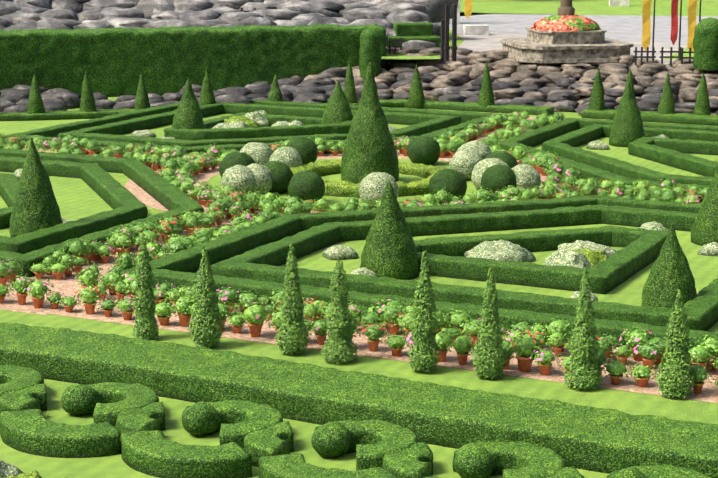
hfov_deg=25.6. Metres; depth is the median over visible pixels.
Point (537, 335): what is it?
potted plant
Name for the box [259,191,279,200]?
potted plant
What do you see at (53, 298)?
potted plant
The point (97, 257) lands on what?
potted plant
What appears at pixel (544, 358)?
potted plant
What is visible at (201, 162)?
potted plant
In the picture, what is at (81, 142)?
potted plant
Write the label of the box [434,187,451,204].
potted plant
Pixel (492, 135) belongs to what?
potted plant
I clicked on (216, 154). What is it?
potted plant
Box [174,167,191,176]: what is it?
potted plant
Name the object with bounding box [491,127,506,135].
potted plant
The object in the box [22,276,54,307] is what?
potted plant
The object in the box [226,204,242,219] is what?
potted plant
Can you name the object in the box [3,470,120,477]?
lime shrubs
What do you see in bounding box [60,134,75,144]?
potted plant
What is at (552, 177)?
potted plant
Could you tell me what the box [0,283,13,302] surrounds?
potted plant
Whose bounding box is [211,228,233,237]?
potted plant
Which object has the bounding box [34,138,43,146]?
potted plant
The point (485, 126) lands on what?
potted plant
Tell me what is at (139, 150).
potted plant
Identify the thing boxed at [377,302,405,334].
potted plant
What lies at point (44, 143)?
potted plant
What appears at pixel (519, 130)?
potted plant
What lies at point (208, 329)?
trees
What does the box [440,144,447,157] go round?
potted plant
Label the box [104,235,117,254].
potted plant
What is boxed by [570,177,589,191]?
potted plant
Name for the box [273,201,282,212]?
potted plant
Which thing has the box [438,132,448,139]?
potted plant
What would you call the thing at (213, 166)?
potted plant
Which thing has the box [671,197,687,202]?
potted plant
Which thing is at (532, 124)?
potted plant
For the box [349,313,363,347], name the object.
potted plant
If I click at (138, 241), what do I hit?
potted plant
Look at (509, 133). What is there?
potted plant
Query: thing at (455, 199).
potted plant
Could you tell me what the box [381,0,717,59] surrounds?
terrace lawn
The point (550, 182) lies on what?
potted plant
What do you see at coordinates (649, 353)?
potted plant
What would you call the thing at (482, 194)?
potted plant
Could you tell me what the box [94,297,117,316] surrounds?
potted plant
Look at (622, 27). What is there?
paved plaza
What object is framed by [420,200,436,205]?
potted plant
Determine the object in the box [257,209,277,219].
potted plant
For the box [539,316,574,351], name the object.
potted plant
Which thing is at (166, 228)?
potted plant
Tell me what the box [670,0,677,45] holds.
red banners
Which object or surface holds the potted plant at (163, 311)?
on the paved paths
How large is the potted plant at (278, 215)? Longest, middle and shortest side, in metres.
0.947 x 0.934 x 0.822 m
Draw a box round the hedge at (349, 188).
[290,159,447,197]
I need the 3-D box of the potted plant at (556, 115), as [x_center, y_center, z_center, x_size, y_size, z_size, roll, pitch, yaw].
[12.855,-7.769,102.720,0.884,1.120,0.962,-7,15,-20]
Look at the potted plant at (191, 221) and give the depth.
67.95 m
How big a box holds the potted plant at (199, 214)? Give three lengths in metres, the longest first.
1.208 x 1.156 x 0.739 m
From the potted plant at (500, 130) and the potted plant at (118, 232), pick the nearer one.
the potted plant at (118, 232)
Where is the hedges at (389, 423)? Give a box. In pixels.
[0,322,717,477]
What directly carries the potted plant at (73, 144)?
on the paved paths
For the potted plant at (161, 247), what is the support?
on the paved paths
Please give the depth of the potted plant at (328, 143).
91.45 m
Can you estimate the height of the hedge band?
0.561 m
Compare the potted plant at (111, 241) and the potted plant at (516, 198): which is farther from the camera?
the potted plant at (516, 198)
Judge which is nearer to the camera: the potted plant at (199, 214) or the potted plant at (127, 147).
the potted plant at (199, 214)
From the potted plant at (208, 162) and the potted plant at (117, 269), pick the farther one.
the potted plant at (208, 162)
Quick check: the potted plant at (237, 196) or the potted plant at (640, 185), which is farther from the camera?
the potted plant at (640, 185)
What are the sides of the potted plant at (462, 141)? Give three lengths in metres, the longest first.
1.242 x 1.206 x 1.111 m
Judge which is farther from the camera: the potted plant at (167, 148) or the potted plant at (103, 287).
the potted plant at (167, 148)
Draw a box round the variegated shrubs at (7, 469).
[0,460,23,477]
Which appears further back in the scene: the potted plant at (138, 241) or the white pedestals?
the white pedestals
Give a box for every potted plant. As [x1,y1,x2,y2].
[0,138,6,148]
[0,260,13,285]
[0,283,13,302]
[1,258,23,281]
[6,135,20,145]
[8,142,24,149]
[9,272,34,304]
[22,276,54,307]
[24,142,43,147]
[25,262,48,278]
[27,134,48,141]
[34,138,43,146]
[40,138,51,149]
[40,255,56,274]
[44,262,71,278]
[44,292,65,308]
[45,138,63,148]
[47,248,69,262]
[51,135,63,147]
[56,145,77,153]
[56,252,77,275]
[56,296,80,311]
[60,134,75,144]
[65,238,91,257]
[68,141,80,148]
[70,136,80,147]
[70,146,85,155]
[73,256,89,271]
[74,136,92,154]
[74,282,106,313]
[75,267,100,288]
[80,240,98,263]
[83,139,100,155]
[85,262,102,283]
[89,240,112,260]
[94,242,115,262]
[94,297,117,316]
[95,280,110,299]
[97,146,106,152]
[100,147,117,156]
[101,270,124,294]
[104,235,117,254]
[107,264,126,273]
[108,229,133,251]
[109,145,125,157]
[110,233,135,253]
[111,280,130,300]
[111,297,137,319]
[113,249,136,269]
[116,224,137,248]
[121,142,136,153]
[121,150,134,158]
[122,271,139,297]
[122,277,153,298]
[129,144,145,152]
[129,150,143,159]
[130,222,150,236]
[130,251,158,262]
[132,147,142,153]
[132,237,145,250]
[133,228,163,242]
[136,152,150,165]
[138,238,165,256]
[139,219,160,232]
[141,140,154,154]
[147,153,161,170]
[150,144,162,155]
[152,286,170,303]
[153,280,175,301]
[153,299,177,325]
[154,250,169,258]
[156,157,169,170]
[156,166,176,178]
[156,218,177,243]
[157,145,172,153]
[157,242,169,252]
[158,215,185,228]
[161,157,180,170]
[162,151,171,158]
[162,232,191,244]
[163,238,192,251]
[164,287,183,306]
[167,293,193,326]
[168,149,185,157]
[169,178,182,186]
[170,144,186,157]
[170,156,189,165]
[171,225,183,234]
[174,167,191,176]
[174,235,197,249]
[176,166,193,175]
[176,285,187,296]
[178,179,195,195]
[178,218,186,232]
[179,172,193,180]
[179,209,199,229]
[180,161,195,176]
[180,175,196,184]
[180,214,203,234]
[181,153,197,162]
[181,284,199,299]
[183,301,201,321]
[187,189,196,199]
[187,233,198,240]
[189,226,216,238]
[190,180,211,204]
[191,163,199,176]
[193,157,210,172]
[193,210,206,218]
[193,239,204,245]
[195,163,201,174]
[195,189,218,206]
[195,235,211,242]
[199,156,215,170]
[201,215,215,228]
[203,210,221,227]
[204,143,223,156]
[205,203,223,212]
[206,196,231,219]
[207,149,221,164]
[208,190,221,200]
[209,184,219,201]
[210,158,218,168]
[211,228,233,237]
[212,301,238,328]
[214,224,233,231]
[215,209,226,225]
[215,286,244,314]
[217,151,228,157]
[217,183,239,197]
[222,197,235,217]
[224,191,247,202]
[224,311,247,333]
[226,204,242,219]
[228,148,240,152]
[230,215,245,224]
[230,224,243,231]
[232,199,247,216]
[232,220,256,228]
[234,291,263,310]
[235,209,255,221]
[236,300,274,336]
[243,200,255,212]
[245,191,260,213]
[249,214,271,224]
[253,197,271,210]
[255,189,260,210]
[256,295,272,307]
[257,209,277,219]
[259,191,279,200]
[260,199,278,212]
[265,288,288,311]
[265,303,277,318]
[266,309,284,338]
[269,142,282,152]
[270,210,284,218]
[271,197,283,208]
[271,298,303,311]
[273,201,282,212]
[278,197,286,213]
[279,194,303,206]
[280,138,291,146]
[280,295,310,315]
[282,205,298,213]
[289,200,306,213]
[296,315,315,339]
[299,302,321,320]
[301,199,315,211]
[303,202,316,212]
[303,297,330,320]
[308,315,329,344]
[311,198,332,212]
[313,136,327,154]
[317,144,327,155]
[321,303,335,318]
[325,141,336,153]
[326,203,344,211]
[328,145,340,155]
[335,140,344,153]
[342,202,358,210]
[343,194,362,209]
[348,300,364,323]
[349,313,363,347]
[356,200,373,210]
[356,309,383,328]
[359,320,389,350]
[365,304,381,316]
[373,297,408,329]
[374,198,380,208]
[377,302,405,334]
[381,333,410,355]
[391,311,418,337]
[394,138,402,153]
[395,136,413,155]
[398,303,415,316]
[400,199,424,206]
[401,326,415,347]
[402,197,424,203]
[419,191,439,204]
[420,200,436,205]
[426,308,451,333]
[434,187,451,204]
[434,329,457,361]
[437,137,449,143]
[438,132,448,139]
[439,142,446,157]
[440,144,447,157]
[442,327,461,342]
[444,130,459,134]
[445,139,460,157]
[445,197,467,204]
[446,195,462,203]
[446,308,476,336]
[446,332,476,364]
[448,135,458,142]
[450,131,467,139]
[452,136,468,146]
[456,318,480,345]
[460,127,477,141]
[460,129,472,142]
[463,193,475,203]
[464,123,478,128]
[465,318,481,334]
[467,338,486,355]
[470,187,494,201]
[473,128,481,140]
[478,125,486,135]
[479,123,494,132]
[479,136,493,146]
[480,122,489,133]
[483,116,502,131]
[486,132,500,138]
[487,137,500,144]
[487,190,498,201]
[490,144,502,152]
[491,112,506,129]
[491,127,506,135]
[493,339,515,369]
[494,189,511,199]
[500,185,522,198]
[501,120,514,128]
[501,128,516,138]
[502,329,526,348]
[503,122,513,129]
[504,115,518,126]
[505,319,533,334]
[509,110,520,117]
[509,332,541,371]
[510,144,527,163]
[510,194,522,199]
[511,125,528,134]
[515,117,528,129]
[516,156,532,164]
[517,186,529,199]
[518,190,534,199]
[519,110,528,118]
[519,329,550,348]
[524,118,540,129]
[527,347,561,374]
[528,185,543,198]
[528,321,548,347]
[529,157,536,169]
[530,151,547,158]
[530,154,543,173]
[535,115,552,126]
[535,154,549,175]
[537,111,550,117]
[539,180,559,198]
[539,189,554,198]
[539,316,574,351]
[540,157,561,175]
[540,183,556,198]
[541,150,557,157]
[541,179,556,186]
[543,329,568,356]
[545,172,560,183]
[546,159,568,182]
[548,114,558,122]
[552,192,566,197]
[553,111,562,119]
[553,182,572,191]
[553,183,566,197]
[557,353,572,372]
[560,174,575,187]
[562,165,579,178]
[563,190,581,196]
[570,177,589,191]
[575,180,600,195]
[582,177,599,195]
[590,346,609,379]
[592,334,614,353]
[597,189,609,195]
[598,178,615,194]
[599,357,632,384]
[600,333,622,357]
[607,185,625,196]
[607,192,622,196]
[607,343,636,363]
[613,179,627,192]
[619,325,655,360]
[620,193,634,198]
[624,187,634,194]
[626,363,656,386]
[631,179,651,191]
[632,339,663,368]
[633,191,649,199]
[634,187,654,199]
[636,336,669,363]
[648,184,659,194]
[650,187,664,200]
[657,177,676,189]
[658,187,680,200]
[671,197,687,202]
[672,186,689,197]
[681,193,700,203]
[684,189,699,196]
[684,361,712,393]
[685,344,716,366]
[686,184,699,193]
[694,334,717,369]
[696,186,708,198]
[709,355,717,368]
[712,377,717,388]
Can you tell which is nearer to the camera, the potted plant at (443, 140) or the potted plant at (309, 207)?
the potted plant at (309, 207)
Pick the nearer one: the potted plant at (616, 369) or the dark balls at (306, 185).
the potted plant at (616, 369)
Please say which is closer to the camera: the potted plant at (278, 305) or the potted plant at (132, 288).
the potted plant at (278, 305)
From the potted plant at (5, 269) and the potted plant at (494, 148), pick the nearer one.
the potted plant at (5, 269)
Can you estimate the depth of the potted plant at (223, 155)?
87.00 m
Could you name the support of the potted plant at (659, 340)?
on the paved paths
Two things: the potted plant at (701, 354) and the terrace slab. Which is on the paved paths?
the potted plant at (701, 354)
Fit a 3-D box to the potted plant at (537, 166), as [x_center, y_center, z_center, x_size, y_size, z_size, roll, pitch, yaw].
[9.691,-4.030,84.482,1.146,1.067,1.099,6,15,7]
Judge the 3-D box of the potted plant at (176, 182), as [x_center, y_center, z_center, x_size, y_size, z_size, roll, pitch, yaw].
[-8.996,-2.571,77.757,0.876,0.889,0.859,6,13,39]
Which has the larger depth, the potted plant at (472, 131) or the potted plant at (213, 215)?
the potted plant at (472, 131)
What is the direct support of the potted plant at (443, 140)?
on the paved paths
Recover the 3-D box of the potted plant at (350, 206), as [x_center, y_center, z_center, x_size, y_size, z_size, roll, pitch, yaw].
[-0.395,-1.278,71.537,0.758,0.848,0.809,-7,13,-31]
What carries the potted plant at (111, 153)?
on the paved paths
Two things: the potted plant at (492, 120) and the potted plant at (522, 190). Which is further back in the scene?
the potted plant at (492, 120)
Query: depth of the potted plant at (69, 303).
54.74 m
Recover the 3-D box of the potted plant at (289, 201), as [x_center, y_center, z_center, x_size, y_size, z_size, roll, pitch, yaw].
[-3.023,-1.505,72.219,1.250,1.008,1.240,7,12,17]
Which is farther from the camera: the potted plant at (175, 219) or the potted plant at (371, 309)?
the potted plant at (175, 219)
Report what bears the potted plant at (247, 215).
on the paved paths
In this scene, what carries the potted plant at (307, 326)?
on the paved paths
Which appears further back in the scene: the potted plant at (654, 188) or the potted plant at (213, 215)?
the potted plant at (654, 188)
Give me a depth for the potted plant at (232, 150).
88.44 m
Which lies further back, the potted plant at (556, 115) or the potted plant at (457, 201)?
the potted plant at (556, 115)
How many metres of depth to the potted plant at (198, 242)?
63.76 m
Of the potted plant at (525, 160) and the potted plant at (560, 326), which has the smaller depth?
the potted plant at (560, 326)
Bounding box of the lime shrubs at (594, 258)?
[224,116,717,266]
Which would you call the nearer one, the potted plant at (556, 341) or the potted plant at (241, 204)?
the potted plant at (556, 341)
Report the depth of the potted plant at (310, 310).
52.93 m
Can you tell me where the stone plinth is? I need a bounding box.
[500,27,633,62]
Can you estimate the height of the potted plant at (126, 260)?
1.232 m
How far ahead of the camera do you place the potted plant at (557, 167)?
80.89 m
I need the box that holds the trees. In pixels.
[131,233,695,398]
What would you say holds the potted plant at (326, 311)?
on the paved paths
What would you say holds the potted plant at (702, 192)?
on the paved paths
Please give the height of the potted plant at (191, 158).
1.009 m
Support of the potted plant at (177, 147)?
on the paved paths
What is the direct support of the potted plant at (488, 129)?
on the paved paths
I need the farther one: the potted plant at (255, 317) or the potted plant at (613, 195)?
the potted plant at (613, 195)
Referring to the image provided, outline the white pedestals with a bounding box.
[434,0,629,34]
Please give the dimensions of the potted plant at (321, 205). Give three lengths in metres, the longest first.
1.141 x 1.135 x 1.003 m
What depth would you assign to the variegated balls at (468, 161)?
77.48 m
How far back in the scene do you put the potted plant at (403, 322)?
51.13 m
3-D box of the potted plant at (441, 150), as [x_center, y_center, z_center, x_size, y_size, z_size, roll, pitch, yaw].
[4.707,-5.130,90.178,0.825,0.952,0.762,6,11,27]
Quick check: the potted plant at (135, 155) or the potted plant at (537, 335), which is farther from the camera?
the potted plant at (135, 155)
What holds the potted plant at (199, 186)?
on the paved paths
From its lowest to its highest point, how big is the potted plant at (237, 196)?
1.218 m
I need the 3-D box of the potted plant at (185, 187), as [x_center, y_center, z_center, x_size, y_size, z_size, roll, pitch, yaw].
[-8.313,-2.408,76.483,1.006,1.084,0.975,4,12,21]
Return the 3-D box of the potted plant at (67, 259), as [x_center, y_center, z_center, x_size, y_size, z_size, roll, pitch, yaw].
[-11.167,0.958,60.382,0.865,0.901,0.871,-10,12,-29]
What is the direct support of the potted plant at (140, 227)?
on the paved paths
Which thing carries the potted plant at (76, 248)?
on the paved paths
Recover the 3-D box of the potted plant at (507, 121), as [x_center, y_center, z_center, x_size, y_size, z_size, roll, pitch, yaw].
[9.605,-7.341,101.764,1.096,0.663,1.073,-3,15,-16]
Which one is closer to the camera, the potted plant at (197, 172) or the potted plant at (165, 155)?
the potted plant at (197, 172)
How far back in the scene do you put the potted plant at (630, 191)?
76.58 m
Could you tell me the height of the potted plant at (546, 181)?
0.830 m
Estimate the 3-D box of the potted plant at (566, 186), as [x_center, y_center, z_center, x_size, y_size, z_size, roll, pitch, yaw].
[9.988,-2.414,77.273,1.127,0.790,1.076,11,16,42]
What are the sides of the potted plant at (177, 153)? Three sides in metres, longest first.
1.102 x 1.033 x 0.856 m
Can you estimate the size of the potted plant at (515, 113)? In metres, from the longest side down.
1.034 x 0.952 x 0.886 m
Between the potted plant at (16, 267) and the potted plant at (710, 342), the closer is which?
the potted plant at (710, 342)
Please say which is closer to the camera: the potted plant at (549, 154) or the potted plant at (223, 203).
the potted plant at (223, 203)
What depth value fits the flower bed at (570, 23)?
122.05 m
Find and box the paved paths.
[0,117,717,402]
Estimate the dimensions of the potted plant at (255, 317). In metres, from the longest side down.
1.311 x 1.237 x 1.162 m
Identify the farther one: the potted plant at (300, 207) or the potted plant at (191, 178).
the potted plant at (191, 178)
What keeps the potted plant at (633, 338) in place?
on the paved paths
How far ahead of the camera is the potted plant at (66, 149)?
87.61 m
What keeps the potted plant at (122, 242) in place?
on the paved paths
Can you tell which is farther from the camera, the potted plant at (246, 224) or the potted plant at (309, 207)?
the potted plant at (309, 207)
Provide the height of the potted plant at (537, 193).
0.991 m
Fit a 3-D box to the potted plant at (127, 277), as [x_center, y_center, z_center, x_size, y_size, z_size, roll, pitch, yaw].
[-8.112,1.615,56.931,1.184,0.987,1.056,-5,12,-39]
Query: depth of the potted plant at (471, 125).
97.90 m
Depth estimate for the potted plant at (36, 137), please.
92.44 m
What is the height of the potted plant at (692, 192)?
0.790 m
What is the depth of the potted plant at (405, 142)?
90.54 m
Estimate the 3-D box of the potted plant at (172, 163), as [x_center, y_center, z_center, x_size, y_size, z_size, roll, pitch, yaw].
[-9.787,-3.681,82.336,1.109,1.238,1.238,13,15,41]
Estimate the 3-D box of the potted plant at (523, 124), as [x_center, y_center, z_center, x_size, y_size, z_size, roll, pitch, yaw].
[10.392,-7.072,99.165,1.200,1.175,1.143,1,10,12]
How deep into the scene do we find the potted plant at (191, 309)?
52.35 m
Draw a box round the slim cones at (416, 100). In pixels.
[27,60,710,114]
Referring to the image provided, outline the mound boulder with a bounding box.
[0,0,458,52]
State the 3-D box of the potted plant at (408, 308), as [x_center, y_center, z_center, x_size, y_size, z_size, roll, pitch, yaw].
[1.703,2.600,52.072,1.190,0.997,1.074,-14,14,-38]
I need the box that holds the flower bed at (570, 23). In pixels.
[530,0,600,31]
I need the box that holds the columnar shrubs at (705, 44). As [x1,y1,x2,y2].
[359,17,717,78]
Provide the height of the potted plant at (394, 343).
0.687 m
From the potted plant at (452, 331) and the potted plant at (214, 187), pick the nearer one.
the potted plant at (452, 331)
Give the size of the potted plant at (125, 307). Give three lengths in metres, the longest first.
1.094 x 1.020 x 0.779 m
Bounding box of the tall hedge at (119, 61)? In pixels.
[0,23,385,96]
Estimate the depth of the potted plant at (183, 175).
79.11 m
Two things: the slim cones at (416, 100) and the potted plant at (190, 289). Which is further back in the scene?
the slim cones at (416, 100)
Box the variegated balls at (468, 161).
[221,140,540,206]
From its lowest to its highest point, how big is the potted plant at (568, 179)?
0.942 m
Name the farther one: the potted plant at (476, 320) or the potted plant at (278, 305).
the potted plant at (278, 305)
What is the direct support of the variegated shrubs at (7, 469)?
on the lawn at (76, 198)
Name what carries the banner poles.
on the terrace slab
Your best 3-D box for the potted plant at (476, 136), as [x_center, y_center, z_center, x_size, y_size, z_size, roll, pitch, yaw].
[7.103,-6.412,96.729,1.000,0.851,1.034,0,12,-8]
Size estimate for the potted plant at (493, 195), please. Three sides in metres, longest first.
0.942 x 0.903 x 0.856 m
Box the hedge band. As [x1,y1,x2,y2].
[0,99,717,125]
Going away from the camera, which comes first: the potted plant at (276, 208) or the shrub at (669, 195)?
the potted plant at (276, 208)
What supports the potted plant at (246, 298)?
on the paved paths
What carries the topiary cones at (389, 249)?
on the lawn at (76, 198)
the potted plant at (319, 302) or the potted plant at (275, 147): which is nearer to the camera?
the potted plant at (319, 302)
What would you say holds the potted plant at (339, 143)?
on the paved paths
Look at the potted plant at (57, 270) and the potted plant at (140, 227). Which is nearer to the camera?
the potted plant at (57, 270)
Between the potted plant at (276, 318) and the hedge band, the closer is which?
the potted plant at (276, 318)
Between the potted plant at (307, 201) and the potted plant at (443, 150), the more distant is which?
the potted plant at (443, 150)
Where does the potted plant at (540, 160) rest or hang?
on the paved paths
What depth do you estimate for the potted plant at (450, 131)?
95.19 m
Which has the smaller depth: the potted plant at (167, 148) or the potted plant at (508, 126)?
the potted plant at (167, 148)
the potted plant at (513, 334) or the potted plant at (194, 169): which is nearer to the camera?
the potted plant at (513, 334)
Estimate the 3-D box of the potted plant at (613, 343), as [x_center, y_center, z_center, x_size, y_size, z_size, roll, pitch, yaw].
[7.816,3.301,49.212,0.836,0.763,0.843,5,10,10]
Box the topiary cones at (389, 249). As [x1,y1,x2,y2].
[9,63,717,307]
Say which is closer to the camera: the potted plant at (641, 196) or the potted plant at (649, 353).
the potted plant at (649, 353)
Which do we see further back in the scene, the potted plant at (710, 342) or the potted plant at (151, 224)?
the potted plant at (151, 224)
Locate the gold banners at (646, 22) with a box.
[464,0,696,50]
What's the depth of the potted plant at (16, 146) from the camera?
89.23 m
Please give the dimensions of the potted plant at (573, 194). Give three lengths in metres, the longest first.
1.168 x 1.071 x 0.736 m
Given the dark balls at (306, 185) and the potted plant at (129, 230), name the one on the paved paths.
the potted plant at (129, 230)
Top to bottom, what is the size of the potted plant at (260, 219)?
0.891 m
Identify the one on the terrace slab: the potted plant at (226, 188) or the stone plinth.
the stone plinth
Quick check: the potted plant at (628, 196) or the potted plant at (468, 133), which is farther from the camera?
the potted plant at (468, 133)
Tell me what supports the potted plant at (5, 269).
on the paved paths
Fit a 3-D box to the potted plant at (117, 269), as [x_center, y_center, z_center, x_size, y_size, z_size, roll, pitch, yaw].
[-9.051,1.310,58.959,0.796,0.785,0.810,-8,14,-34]
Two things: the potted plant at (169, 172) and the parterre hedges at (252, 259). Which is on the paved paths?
the potted plant at (169, 172)
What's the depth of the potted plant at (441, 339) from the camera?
48.57 m
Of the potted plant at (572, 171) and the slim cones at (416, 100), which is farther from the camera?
the slim cones at (416, 100)
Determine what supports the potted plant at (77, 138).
on the paved paths
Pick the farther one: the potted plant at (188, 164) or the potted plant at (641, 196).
the potted plant at (188, 164)
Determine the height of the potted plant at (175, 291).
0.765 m
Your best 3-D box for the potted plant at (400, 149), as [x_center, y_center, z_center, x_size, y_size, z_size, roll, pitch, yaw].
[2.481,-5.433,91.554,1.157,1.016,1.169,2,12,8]
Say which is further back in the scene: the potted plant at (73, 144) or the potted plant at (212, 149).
the potted plant at (73, 144)
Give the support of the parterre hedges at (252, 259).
on the lawn at (76, 198)
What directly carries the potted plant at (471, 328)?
on the paved paths
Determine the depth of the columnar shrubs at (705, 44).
113.97 m
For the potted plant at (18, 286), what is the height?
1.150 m
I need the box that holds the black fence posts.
[240,4,693,64]
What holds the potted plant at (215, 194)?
on the paved paths
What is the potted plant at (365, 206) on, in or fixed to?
on the paved paths
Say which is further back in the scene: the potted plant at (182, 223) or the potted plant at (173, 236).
the potted plant at (182, 223)
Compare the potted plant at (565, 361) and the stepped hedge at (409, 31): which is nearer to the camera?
the potted plant at (565, 361)
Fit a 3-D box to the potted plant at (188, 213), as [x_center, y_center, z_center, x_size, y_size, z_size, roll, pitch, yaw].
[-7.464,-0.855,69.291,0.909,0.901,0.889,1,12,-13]
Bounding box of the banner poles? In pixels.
[652,0,700,58]
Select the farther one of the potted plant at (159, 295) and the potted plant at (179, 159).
the potted plant at (179, 159)
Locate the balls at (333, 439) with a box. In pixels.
[61,383,645,477]
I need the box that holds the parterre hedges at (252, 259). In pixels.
[0,100,717,350]
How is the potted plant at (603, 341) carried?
on the paved paths
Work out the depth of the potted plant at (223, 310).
52.22 m
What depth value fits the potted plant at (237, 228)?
66.72 m
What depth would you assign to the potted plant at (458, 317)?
51.24 m
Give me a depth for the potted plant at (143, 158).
85.47 m
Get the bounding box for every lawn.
[0,12,717,477]
[205,158,499,211]
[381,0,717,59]
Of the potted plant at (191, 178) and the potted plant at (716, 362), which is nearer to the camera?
the potted plant at (716, 362)
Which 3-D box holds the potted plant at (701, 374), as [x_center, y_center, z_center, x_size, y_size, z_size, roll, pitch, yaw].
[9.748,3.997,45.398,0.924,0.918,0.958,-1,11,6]
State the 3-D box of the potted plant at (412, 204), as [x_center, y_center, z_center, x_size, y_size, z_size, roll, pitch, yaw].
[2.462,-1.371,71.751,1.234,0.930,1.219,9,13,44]
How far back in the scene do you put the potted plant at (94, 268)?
58.49 m
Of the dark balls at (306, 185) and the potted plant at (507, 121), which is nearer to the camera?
the dark balls at (306, 185)
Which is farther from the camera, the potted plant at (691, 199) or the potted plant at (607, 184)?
the potted plant at (607, 184)
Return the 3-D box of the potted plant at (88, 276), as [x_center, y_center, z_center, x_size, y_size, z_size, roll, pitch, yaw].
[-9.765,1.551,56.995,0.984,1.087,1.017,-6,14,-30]
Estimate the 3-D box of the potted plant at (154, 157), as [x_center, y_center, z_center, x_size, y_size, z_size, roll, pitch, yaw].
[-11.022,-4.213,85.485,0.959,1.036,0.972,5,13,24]
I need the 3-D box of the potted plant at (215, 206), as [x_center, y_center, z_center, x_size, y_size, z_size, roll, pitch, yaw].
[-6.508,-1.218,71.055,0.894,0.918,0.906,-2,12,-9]
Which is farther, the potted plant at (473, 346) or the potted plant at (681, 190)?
the potted plant at (681, 190)
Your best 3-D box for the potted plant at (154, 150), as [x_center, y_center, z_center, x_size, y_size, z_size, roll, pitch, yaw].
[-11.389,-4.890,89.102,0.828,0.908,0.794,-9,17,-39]
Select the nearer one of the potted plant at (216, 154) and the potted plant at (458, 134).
the potted plant at (216, 154)
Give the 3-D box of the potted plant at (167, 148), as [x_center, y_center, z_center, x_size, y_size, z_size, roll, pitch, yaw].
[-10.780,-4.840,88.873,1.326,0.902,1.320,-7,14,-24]
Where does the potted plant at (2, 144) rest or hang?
on the paved paths
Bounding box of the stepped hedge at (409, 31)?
[388,22,440,47]
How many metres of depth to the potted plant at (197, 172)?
84.00 m
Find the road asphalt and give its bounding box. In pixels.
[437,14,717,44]
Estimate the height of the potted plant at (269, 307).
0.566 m
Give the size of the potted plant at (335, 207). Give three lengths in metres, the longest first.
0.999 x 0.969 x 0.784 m
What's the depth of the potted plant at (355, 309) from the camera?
52.03 m
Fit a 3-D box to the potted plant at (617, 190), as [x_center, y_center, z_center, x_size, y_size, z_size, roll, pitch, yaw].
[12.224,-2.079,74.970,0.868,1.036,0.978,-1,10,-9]
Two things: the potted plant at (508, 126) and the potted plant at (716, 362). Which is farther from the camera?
the potted plant at (508, 126)
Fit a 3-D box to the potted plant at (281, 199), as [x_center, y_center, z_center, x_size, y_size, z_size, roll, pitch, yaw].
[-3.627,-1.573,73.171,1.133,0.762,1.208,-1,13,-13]
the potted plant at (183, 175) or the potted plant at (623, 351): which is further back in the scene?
the potted plant at (183, 175)
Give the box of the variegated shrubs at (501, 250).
[13,110,717,301]
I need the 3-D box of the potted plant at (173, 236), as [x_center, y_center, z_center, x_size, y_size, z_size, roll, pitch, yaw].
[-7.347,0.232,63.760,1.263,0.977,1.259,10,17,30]
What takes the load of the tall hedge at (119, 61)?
on the lawn at (76, 198)
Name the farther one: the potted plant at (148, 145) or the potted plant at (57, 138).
the potted plant at (57, 138)
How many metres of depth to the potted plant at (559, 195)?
75.31 m
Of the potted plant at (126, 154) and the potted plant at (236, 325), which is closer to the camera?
the potted plant at (236, 325)
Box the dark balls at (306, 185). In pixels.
[219,135,517,202]
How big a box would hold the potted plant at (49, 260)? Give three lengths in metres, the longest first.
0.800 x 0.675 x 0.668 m
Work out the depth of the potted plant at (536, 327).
50.06 m
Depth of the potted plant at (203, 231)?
65.16 m
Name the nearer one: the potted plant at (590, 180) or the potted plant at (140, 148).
the potted plant at (590, 180)
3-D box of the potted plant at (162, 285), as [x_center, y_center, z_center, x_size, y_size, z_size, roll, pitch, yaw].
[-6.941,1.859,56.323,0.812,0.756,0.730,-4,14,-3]
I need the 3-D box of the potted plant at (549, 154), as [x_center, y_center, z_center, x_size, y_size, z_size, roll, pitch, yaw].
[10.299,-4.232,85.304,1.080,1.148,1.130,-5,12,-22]
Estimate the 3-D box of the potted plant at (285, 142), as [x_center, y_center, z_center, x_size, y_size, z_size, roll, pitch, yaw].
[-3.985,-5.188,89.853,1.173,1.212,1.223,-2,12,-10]
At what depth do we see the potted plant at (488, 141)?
91.40 m
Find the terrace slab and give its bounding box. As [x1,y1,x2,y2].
[451,29,686,68]
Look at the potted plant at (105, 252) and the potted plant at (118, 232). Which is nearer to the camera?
the potted plant at (105, 252)
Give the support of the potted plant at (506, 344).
on the paved paths
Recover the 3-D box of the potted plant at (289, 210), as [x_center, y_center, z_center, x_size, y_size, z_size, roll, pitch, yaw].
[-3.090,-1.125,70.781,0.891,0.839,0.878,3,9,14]
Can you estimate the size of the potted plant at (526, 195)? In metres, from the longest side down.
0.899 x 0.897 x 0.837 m
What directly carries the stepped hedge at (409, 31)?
on the terrace lawn at (634, 7)
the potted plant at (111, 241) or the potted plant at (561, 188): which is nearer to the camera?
the potted plant at (111, 241)
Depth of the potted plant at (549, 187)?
75.63 m
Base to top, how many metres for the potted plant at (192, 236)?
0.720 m
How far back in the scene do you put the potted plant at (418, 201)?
72.27 m
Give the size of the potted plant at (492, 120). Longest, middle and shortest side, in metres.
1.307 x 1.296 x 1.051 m
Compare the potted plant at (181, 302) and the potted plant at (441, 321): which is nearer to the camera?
the potted plant at (441, 321)
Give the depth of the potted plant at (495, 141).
92.54 m
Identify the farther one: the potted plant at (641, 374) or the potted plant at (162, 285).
the potted plant at (162, 285)
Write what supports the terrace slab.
on the lawn at (76, 198)
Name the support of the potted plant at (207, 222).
on the paved paths
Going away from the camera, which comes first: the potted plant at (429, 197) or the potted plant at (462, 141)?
the potted plant at (429, 197)
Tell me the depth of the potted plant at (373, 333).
49.75 m

